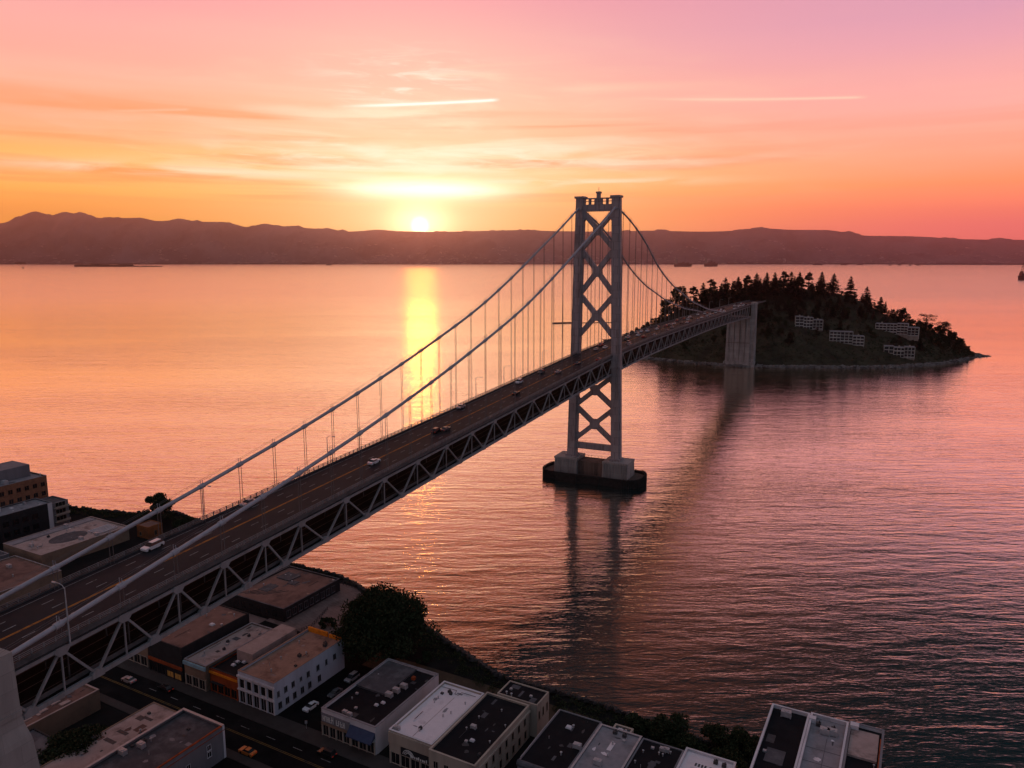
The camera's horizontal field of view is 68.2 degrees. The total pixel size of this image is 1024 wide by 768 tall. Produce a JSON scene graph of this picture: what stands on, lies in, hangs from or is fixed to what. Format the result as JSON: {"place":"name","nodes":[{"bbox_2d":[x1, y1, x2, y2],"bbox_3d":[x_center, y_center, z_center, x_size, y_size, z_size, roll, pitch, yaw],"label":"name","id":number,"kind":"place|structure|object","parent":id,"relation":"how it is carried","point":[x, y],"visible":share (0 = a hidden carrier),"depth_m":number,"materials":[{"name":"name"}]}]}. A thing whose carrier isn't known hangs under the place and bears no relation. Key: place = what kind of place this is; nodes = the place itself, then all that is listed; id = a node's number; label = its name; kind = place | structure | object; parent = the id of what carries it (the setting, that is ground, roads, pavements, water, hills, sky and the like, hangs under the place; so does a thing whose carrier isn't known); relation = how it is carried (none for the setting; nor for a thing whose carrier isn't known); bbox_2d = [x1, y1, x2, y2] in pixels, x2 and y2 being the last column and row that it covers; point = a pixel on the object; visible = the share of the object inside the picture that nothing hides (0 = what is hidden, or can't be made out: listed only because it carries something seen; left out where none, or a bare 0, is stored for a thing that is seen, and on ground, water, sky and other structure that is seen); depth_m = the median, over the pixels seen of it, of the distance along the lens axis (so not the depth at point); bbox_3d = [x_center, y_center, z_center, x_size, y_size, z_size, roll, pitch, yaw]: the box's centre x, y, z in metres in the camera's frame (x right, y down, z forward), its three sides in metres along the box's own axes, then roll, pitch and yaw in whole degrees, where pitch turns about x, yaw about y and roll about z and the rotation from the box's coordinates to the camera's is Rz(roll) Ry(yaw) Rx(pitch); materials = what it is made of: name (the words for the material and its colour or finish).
{"place":"outdoors","nodes":[
{"label":"outdoors","id":0,"kind":"place"},
{"bbox_2d":[99,693,271,767],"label":"sidewalk","id":1,"kind":"structure","parent":0,"point":[230,753],"depth_m":183.44,"materials":[{"name":"concrete"}]},
{"bbox_2d":[0,608,403,767],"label":"sidewalk","id":2,"kind":"structure","parent":0,"point":[309,735],"depth_m":196.20,"materials":[{"name":"concrete"}]},
{"bbox_2d":[86,666,368,767],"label":"street","id":3,"kind":"structure","parent":0,"point":[266,754],"depth_m":193.50,"materials":[{"name":"asphalt"}]},
{"bbox_2d":[121,675,136,684],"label":"car","id":4,"kind":"object","parent":3,"relation":"on","point":[129,680],"visible":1,"depth_m":213.28,"materials":[{"name":"silver metal"}]},
{"bbox_2d":[158,684,173,692],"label":"car","id":5,"kind":"object","parent":3,"relation":"on","point":[166,688],"visible":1,"depth_m":208.97,"materials":[{"name":"metal"}]},
{"bbox_2d":[100,676,322,767],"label":"road marking","id":6,"kind":"object","parent":3,"relation":"on","point":[225,727],"visible":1,"depth_m":190.63,"materials":[{"name":"yellow paint"}]},
{"bbox_2d":[238,746,256,757],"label":"car","id":7,"kind":"object","parent":3,"relation":"on","point":[249,752],"visible":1,"depth_m":182.14,"materials":[{"name":"orange metal"}]},
{"bbox_2d":[317,747,336,759],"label":"car","id":8,"kind":"object","parent":3,"relation":"on","point":[329,753],"visible":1,"depth_m":181.34,"materials":[{"name":"metal"}]},
{"bbox_2d":[249,614,266,623],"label":"plaza","id":9,"kind":"structure","parent":0,"point":[255,619],"depth_m":251.00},
{"bbox_2d":[265,584,363,631],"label":"plaza","id":10,"kind":"structure","parent":0,"point":[307,617],"depth_m":258.18,"materials":[{"name":"concrete"}]},
{"bbox_2d":[314,604,348,633],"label":"planter","id":11,"kind":"object","parent":10,"relation":"on","point":[333,612],"visible":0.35,"depth_m":252.34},
{"bbox_2d":[318,617,335,628],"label":"bush","id":12,"kind":"object","parent":11,"relation":"in","point":[321,623],"visible":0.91,"depth_m":244.60,"materials":[{"name":"green plant"}]},
{"bbox_2d":[279,667,366,731],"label":"parking lot","id":13,"kind":"structure","parent":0,"point":[294,712],"depth_m":204.44,"materials":[{"name":"asphalt"}]},
{"bbox_2d":[302,700,318,712],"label":"car","id":14,"kind":"object","parent":13,"relation":"on","point":[309,706],"visible":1,"depth_m":200.46,"materials":[{"name":"metal"}]},
{"bbox_2d":[327,687,342,698],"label":"car","id":15,"kind":"object","parent":13,"relation":"on","point":[333,693],"visible":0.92,"depth_m":206.77,"materials":[{"name":"metal"}]},
{"bbox_2d":[344,670,359,682],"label":"car","id":16,"kind":"object","parent":13,"relation":"on","point":[352,676],"visible":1,"depth_m":214.35,"materials":[{"name":"silver metal"}]},
{"bbox_2d":[0,508,753,767],"bbox_3d":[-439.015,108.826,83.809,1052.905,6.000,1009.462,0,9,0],"label":"ground","id":17,"kind":"structure","parent":0,"point":[107,715],"depth_m":224.24,"materials":[{"name":"concrete"}]},
{"bbox_2d":[0,550,8,559],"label":"dim warehouse","id":18,"kind":"structure","parent":17,"relation":"on","point":[3,555],"depth_m":293.79,"materials":[{"name":"grey paint"}]},
{"bbox_2d":[0,461,48,506],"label":"brick block","id":19,"kind":"structure","parent":17,"relation":"on","point":[20,482],"depth_m":337.91,"materials":[{"name":"brick"}]},
{"bbox_2d":[0,498,53,544],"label":"grey terrace block","id":20,"kind":"structure","parent":17,"relation":"on","point":[25,518],"depth_m":326.73,"materials":[{"name":"grey paint"}]},
{"bbox_2d":[0,555,62,606],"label":"brown warehouse","id":21,"kind":"structure","parent":17,"relation":"on","point":[14,569],"depth_m":275.20,"materials":[{"name":"concrete"}]},
{"bbox_2d":[29,728,52,765],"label":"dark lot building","id":22,"kind":"structure","parent":17,"relation":"on","point":[39,738],"depth_m":180.45,"materials":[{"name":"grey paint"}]},
{"bbox_2d":[42,496,70,526],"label":"balcony block","id":23,"kind":"structure","parent":17,"relation":"on","point":[61,510],"depth_m":339.34,"materials":[{"name":"grey paint"}]},
{"bbox_2d":[24,684,100,735],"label":"yard building","id":24,"kind":"structure","parent":17,"relation":"on","point":[75,706],"depth_m":193.85,"materials":[{"name":"concrete"}]},
{"bbox_2d":[3,516,129,566],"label":"market hall","id":25,"kind":"structure","parent":17,"relation":"on","point":[45,547],"depth_m":307.32,"materials":[{"name":"concrete"}]},
{"bbox_2d":[37,723,109,765],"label":"ivy tree","id":26,"kind":"object","parent":17,"relation":"on","point":[65,742],"visible":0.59,"depth_m":175.43,"materials":[{"name":"green plant"}]},
{"bbox_2d":[40,702,176,767],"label":"patched roof building","id":27,"kind":"structure","parent":17,"relation":"on","point":[126,729],"depth_m":178.83,"materials":[{"name":"concrete"}]},
{"bbox_2d":[127,648,148,666],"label":"brown shop","id":28,"kind":"structure","parent":17,"relation":"on","point":[141,658],"depth_m":222.13,"materials":[{"name":"beige paint"}]},
{"bbox_2d":[137,520,162,539],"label":"orange shed","id":29,"kind":"structure","parent":17,"relation":"on","point":[148,530],"depth_m":324.89,"materials":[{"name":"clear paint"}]},
{"bbox_2d":[84,708,225,767],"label":"grey corner building","id":30,"kind":"structure","parent":17,"relation":"on","point":[184,738],"depth_m":174.90,"materials":[{"name":"paint"}]},
{"bbox_2d":[140,492,175,521],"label":"shore tree","id":31,"kind":"object","parent":17,"relation":"on","point":[156,499],"visible":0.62,"depth_m":336.82,"materials":[{"name":"green plant"}]},
{"bbox_2d":[172,516,198,529],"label":"bush","id":32,"kind":"object","parent":17,"relation":"on","point":[180,522],"visible":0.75,"depth_m":333.01,"materials":[{"name":"green plant"}]},
{"bbox_2d":[148,605,249,681],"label":"charcoal building","id":33,"kind":"structure","parent":17,"relation":"on","point":[168,654],"depth_m":219.24,"materials":[{"name":"paint"}]},
{"bbox_2d":[158,663,164,674],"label":"door","id":34,"kind":"structure","parent":33,"relation":"in","point":[161,668],"depth_m":217.47,"materials":[{"name":"grey paint"}]},
{"bbox_2d":[182,622,272,691],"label":"cyan shop","id":35,"kind":"structure","parent":17,"relation":"on","point":[198,663],"depth_m":215.27,"materials":[{"name":"concrete"}]},
{"bbox_2d":[209,624,296,700],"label":"red shop","id":36,"kind":"structure","parent":17,"relation":"on","point":[223,677],"depth_m":211.87,"materials":[{"name":"orange paint"}]},
{"bbox_2d":[231,565,339,621],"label":"wharf shed","id":37,"kind":"structure","parent":17,"relation":"on","point":[285,594],"depth_m":261.84,"materials":[{"name":"grey paint"}]},
{"bbox_2d":[236,626,344,715],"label":"white building","id":38,"kind":"structure","parent":17,"relation":"on","point":[280,678],"depth_m":206.78,"materials":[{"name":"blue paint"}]},
{"bbox_2d":[268,701,273,714],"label":"shop window","id":39,"kind":"structure","parent":38,"relation":"in","point":[270,705],"depth_m":198.39,"materials":[{"name":"glass"}]},
{"bbox_2d":[321,658,438,754],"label":"sign shop","id":40,"kind":"structure","parent":17,"relation":"on","point":[367,711],"depth_m":191.97,"materials":[{"name":"white paint"}]},
{"bbox_2d":[0,191,765,767],"bbox_3d":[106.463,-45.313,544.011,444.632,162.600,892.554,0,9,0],"label":"suspension bridge","id":41,"kind":"structure","parent":17,"relation":"on","point":[128,605],"depth_m":205.27,"materials":[{"name":"metal"}]},
{"bbox_2d":[51,581,70,643],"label":"street lamp","id":42,"kind":"object","parent":41,"relation":"attached to","point":[66,612],"visible":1,"depth_m":132.58,"materials":[{"name":"metal"}]},
{"bbox_2d":[140,538,164,551],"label":"car","id":43,"kind":"object","parent":41,"relation":"on","point":[149,546],"visible":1,"depth_m":169.28,"materials":[{"name":"white metal"}]},
{"bbox_2d":[367,458,380,464],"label":"car","id":44,"kind":"object","parent":41,"relation":"on","point":[373,461],"visible":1,"depth_m":227.03,"materials":[{"name":"white metal"}]},
{"bbox_2d":[328,581,441,663],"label":"tree","id":45,"kind":"object","parent":17,"relation":"on","point":[379,618],"visible":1,"depth_m":219.37,"materials":[{"name":"green plant"}]},
{"bbox_2d":[69,507,753,765],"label":"shore scrub","id":46,"kind":"object","parent":17,"relation":"on","point":[168,516],"visible":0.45,"depth_m":219.07,"materials":[{"name":"green plant"}]},
{"bbox_2d":[388,681,484,767],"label":"arched sign shop","id":47,"kind":"structure","parent":17,"relation":"on","point":[421,728],"depth_m":181.31,"materials":[{"name":"beige paint"}]},
{"bbox_2d":[391,751,399,765],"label":"shop window","id":48,"kind":"structure","parent":47,"relation":"in","point":[394,756],"depth_m":178.58,"materials":[{"name":"glass"}]},
{"bbox_2d":[401,755,408,767],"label":"shop window","id":49,"kind":"structure","parent":47,"relation":"in","point":[404,760],"depth_m":177.23,"materials":[{"name":"glass"}]},
{"bbox_2d":[411,759,418,767],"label":"shop window","id":50,"kind":"structure","parent":47,"relation":"in","point":[414,764],"depth_m":175.85,"materials":[{"name":"glass"}]},
{"bbox_2d":[69,505,885,767],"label":"shore rocks","id":51,"kind":"object","parent":17,"relation":"on","point":[500,675],"visible":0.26,"depth_m":220.50,"materials":[{"name":"stone"}]},
{"bbox_2d":[428,692,530,767],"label":"cream corner building","id":52,"kind":"structure","parent":17,"relation":"on","point":[488,730],"depth_m":177.99,"materials":[{"name":"paint"}]},
{"bbox_2d":[497,680,548,737],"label":"cream building","id":53,"kind":"structure","parent":17,"relation":"on","point":[536,699],"depth_m":191.61,"materials":[{"name":"paint"}]},
{"bbox_2d":[516,709,601,767],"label":"round corner building","id":54,"kind":"structure","parent":17,"relation":"on","point":[561,739],"depth_m":174.73,"materials":[{"name":"grey paint"}]},
{"bbox_2d":[570,723,641,767],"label":"grey roof building","id":55,"kind":"structure","parent":17,"relation":"on","point":[606,746],"depth_m":172.23,"materials":[{"name":"paint"}]},
{"bbox_2d":[613,723,633,732],"bbox_3d":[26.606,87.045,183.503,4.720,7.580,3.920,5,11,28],"label":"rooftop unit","id":56,"kind":"object","parent":55,"relation":"on","point":[624,728],"visible":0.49,"depth_m":184.07,"materials":[{"name":"beige paint"}]},
{"bbox_2d":[620,712,648,736],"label":"bush","id":57,"kind":"object","parent":17,"relation":"on","point":[635,720],"visible":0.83,"depth_m":190.90,"materials":[{"name":"green plant"}]},
{"bbox_2d":[625,738,683,767],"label":"vented roof building","id":58,"kind":"structure","parent":17,"relation":"on","point":[648,753],"depth_m":170.04,"materials":[{"name":"grey paint"}]},
{"bbox_2d":[645,712,691,745],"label":"bush","id":59,"kind":"object","parent":17,"relation":"on","point":[665,726],"visible":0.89,"depth_m":186.84,"materials":[{"name":"green plant"}]},
{"bbox_2d":[669,731,700,750],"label":"bush","id":60,"kind":"object","parent":17,"relation":"on","point":[685,739],"visible":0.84,"depth_m":181.21,"materials":[{"name":"green plant"}]},
{"bbox_2d":[676,747,736,767],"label":"white roof building","id":61,"kind":"structure","parent":17,"relation":"on","point":[692,758],"depth_m":168.30,"materials":[{"name":"paint"}]},
{"bbox_2d":[697,722,738,753],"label":"bush","id":62,"kind":"object","parent":17,"relation":"on","point":[718,734],"visible":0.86,"depth_m":183.18,"materials":[{"name":"green plant"}]},
{"bbox_2d":[711,746,747,767],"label":"bush","id":63,"kind":"object","parent":17,"relation":"on","point":[725,752],"visible":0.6,"depth_m":176.87,"materials":[{"name":"green plant"}]},
{"bbox_2d":[730,725,759,755],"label":"bush","id":64,"kind":"object","parent":17,"relation":"on","point":[743,737],"visible":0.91,"depth_m":182.83,"materials":[{"name":"green plant"}]},
{"bbox_2d":[750,703,809,767],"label":"black roof block","id":65,"kind":"structure","parent":17,"relation":"on","point":[780,743],"depth_m":165.53,"materials":[{"name":"white paint"}]},
{"bbox_2d":[797,712,848,767],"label":"grey roof block","id":66,"kind":"structure","parent":17,"relation":"on","point":[824,742],"depth_m":164.16,"materials":[{"name":"white paint"}]},
{"bbox_2d":[842,721,884,767],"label":"terrace roof block","id":67,"kind":"structure","parent":17,"relation":"on","point":[864,746],"depth_m":162.03,"materials":[{"name":"white paint"}]},
{"bbox_2d":[362,652,588,720],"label":"dirt path","id":68,"kind":"structure","parent":0,"point":[457,680],"depth_m":214.62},
{"bbox_2d":[0,264,1023,767],"bbox_3d":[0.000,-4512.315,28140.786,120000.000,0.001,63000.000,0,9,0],"label":"water","id":69,"kind":"structure","parent":0,"point":[844,544],"depth_m":443.44,"materials":[{"name":"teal liquid"}]},
{"bbox_2d":[74,264,161,266],"bbox_3d":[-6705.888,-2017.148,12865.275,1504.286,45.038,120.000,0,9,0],"label":"breakwater","id":70,"kind":"object","parent":69,"relation":"in","point":[118,265],"visible":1,"depth_m":12810.76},
{"bbox_2d":[674,259,691,266],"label":"cargo ship","id":71,"kind":"object","parent":69,"relation":"on","point":[683,264],"visible":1,"depth_m":13002.29},
{"bbox_2d":[704,257,717,265],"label":"cargo ship","id":72,"kind":"object","parent":69,"relation":"on","point":[711,263],"visible":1,"depth_m":13339.98},
{"bbox_2d":[0,211,1023,263],"bbox_3d":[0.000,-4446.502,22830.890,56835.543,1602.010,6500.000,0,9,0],"label":"hills","id":73,"kind":"structure","parent":0,"point":[24,237],"depth_m":22140.17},
{"bbox_2d":[0,240,1023,263],"bbox_3d":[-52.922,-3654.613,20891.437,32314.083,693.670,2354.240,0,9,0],"label":"shore buildings","id":74,"kind":"structure","parent":73,"relation":"on","point":[817,261],"depth_m":20495.37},
{"bbox_2d":[0,0,1023,239],"label":"sky","id":75,"kind":"structure","parent":0,"point":[863,117],"materials":[{"name":"orange"}]},
{"bbox_2d":[2,262,1023,263],"bbox_3d":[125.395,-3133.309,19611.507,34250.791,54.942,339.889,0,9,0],"label":"shore","id":76,"kind":"structure","parent":0,"point":[504,263],"depth_m":19543.62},
{"bbox_2d":[602,286,982,366],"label":"terrain","id":77,"kind":"structure","parent":0,"point":[876,352],"depth_m":916.37,"materials":[{"name":"plant"}]},
{"bbox_2d":[659,299,673,319],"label":"broadleaf tree","id":78,"kind":"object","parent":77,"relation":"on","point":[665,307],"visible":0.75,"depth_m":1008.73,"materials":[{"name":"green plant"}]},
{"bbox_2d":[669,286,685,311],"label":"broadleaf tree","id":79,"kind":"object","parent":77,"relation":"on","point":[675,296],"visible":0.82,"depth_m":1006.03,"materials":[{"name":"green plant"}]},
{"bbox_2d":[675,289,695,313],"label":"conifer tree","id":80,"kind":"object","parent":77,"relation":"on","point":[683,302],"visible":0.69,"depth_m":1008.56,"materials":[{"name":"green plant"}]},
{"bbox_2d":[687,286,699,306],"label":"conifer tree","id":81,"kind":"object","parent":77,"relation":"on","point":[692,290],"visible":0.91,"depth_m":1007.57,"materials":[{"name":"green plant"}]},
{"bbox_2d":[694,283,709,305],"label":"conifer tree","id":82,"kind":"object","parent":77,"relation":"on","point":[702,302],"visible":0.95,"depth_m":1007.12,"materials":[{"name":"green plant"}]},
{"bbox_2d":[704,279,719,301],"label":"conifer tree","id":83,"kind":"object","parent":77,"relation":"on","point":[713,283],"visible":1,"depth_m":1003.34,"materials":[{"name":"green plant"}]},
{"bbox_2d":[711,277,735,301],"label":"conifer tree","id":84,"kind":"object","parent":77,"relation":"on","point":[724,292],"visible":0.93,"depth_m":1006.22,"materials":[{"name":"green plant"}]},
{"bbox_2d":[730,277,747,300],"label":"conifer tree","id":85,"kind":"object","parent":77,"relation":"on","point":[738,286],"visible":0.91,"depth_m":1004.75,"materials":[{"name":"green plant"}]},
{"bbox_2d":[741,275,754,298],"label":"conifer tree","id":86,"kind":"object","parent":77,"relation":"on","point":[747,277],"visible":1,"depth_m":1004.65,"materials":[{"name":"green plant"}]},
{"bbox_2d":[747,273,766,297],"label":"conifer tree","id":87,"kind":"object","parent":77,"relation":"on","point":[757,288],"visible":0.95,"depth_m":1004.90,"materials":[{"name":"green plant"}]},
{"bbox_2d":[759,273,774,295],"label":"conifer tree","id":88,"kind":"object","parent":77,"relation":"on","point":[766,286],"visible":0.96,"depth_m":1004.37,"materials":[{"name":"green plant"}]},
{"bbox_2d":[769,272,782,295],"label":"conifer tree","id":89,"kind":"object","parent":77,"relation":"on","point":[774,289],"visible":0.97,"depth_m":1004.70,"materials":[{"name":"green plant"}]},
{"bbox_2d":[772,271,794,292],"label":"conifer tree","id":90,"kind":"object","parent":77,"relation":"on","point":[784,284],"visible":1,"depth_m":1001.34,"materials":[{"name":"green plant"}]},
{"bbox_2d":[779,272,800,295],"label":"conifer tree","id":91,"kind":"object","parent":77,"relation":"on","point":[790,281],"visible":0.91,"depth_m":1004.79,"materials":[{"name":"green plant"}]},
{"bbox_2d":[794,272,808,295],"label":"conifer tree","id":92,"kind":"object","parent":77,"relation":"on","point":[799,281],"visible":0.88,"depth_m":1004.98,"materials":[{"name":"green plant"}]},
{"bbox_2d":[795,315,822,330],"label":"apartment house","id":93,"kind":"structure","parent":77,"relation":"on","point":[812,323],"depth_m":939.12,"materials":[{"name":"beige paint"}]},
{"bbox_2d":[802,272,816,294],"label":"conifer tree","id":94,"kind":"object","parent":77,"relation":"on","point":[808,276],"visible":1,"depth_m":1003.90,"materials":[{"name":"green plant"}]},
{"bbox_2d":[651,286,974,362],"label":"undergrowth","id":95,"kind":"object","parent":77,"relation":"on","point":[964,351],"visible":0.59,"depth_m":922.49,"materials":[{"name":"green plant"}]},
{"bbox_2d":[644,353,990,368],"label":"island rocks","id":96,"kind":"object","parent":77,"relation":"on","point":[906,365],"visible":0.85,"depth_m":860.55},
{"bbox_2d":[813,272,828,292],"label":"conifer tree","id":97,"kind":"object","parent":77,"relation":"on","point":[821,282],"visible":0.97,"depth_m":1004.63,"materials":[{"name":"green plant"}]},
{"bbox_2d":[826,273,841,292],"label":"conifer tree","id":98,"kind":"object","parent":77,"relation":"on","point":[833,280],"visible":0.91,"depth_m":1004.26,"materials":[{"name":"green plant"}]},
{"bbox_2d":[829,330,864,346],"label":"apartment house","id":99,"kind":"structure","parent":77,"relation":"on","point":[846,337],"depth_m":901.16,"materials":[{"name":"beige paint"}]},
{"bbox_2d":[844,276,858,299],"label":"conifer tree","id":100,"kind":"object","parent":77,"relation":"on","point":[850,287],"visible":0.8,"depth_m":1006.24,"materials":[{"name":"green plant"}]},
{"bbox_2d":[859,286,878,308],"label":"conifer tree","id":101,"kind":"object","parent":77,"relation":"on","point":[867,290],"visible":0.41,"depth_m":1007.83,"materials":[{"name":"green plant"}]},
{"bbox_2d":[875,322,919,340],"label":"apartment house","id":102,"kind":"structure","parent":77,"relation":"on","point":[906,331],"depth_m":931.12,"materials":[{"name":"beige paint"}]},
{"bbox_2d":[884,345,914,360],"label":"apartment house","id":103,"kind":"structure","parent":77,"relation":"on","point":[907,352],"depth_m":879.29,"materials":[{"name":"beige paint"}]},
{"bbox_2d":[917,313,937,329],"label":"umbrella pine","id":104,"kind":"object","parent":77,"relation":"on","point":[926,319],"visible":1,"depth_m":941.90,"materials":[{"name":"green plant"}]},
{"bbox_2d":[934,321,951,331],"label":"umbrella pine","id":105,"kind":"object","parent":77,"relation":"on","point":[945,325],"visible":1,"depth_m":942.89,"materials":[{"name":"green plant"}]},
{"bbox_2d":[914,264,1021,264],"bbox_3d":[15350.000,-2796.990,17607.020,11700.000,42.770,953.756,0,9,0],"label":"shore spit","id":106,"kind":"structure","parent":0,"point":[969,264],"depth_m":17265.88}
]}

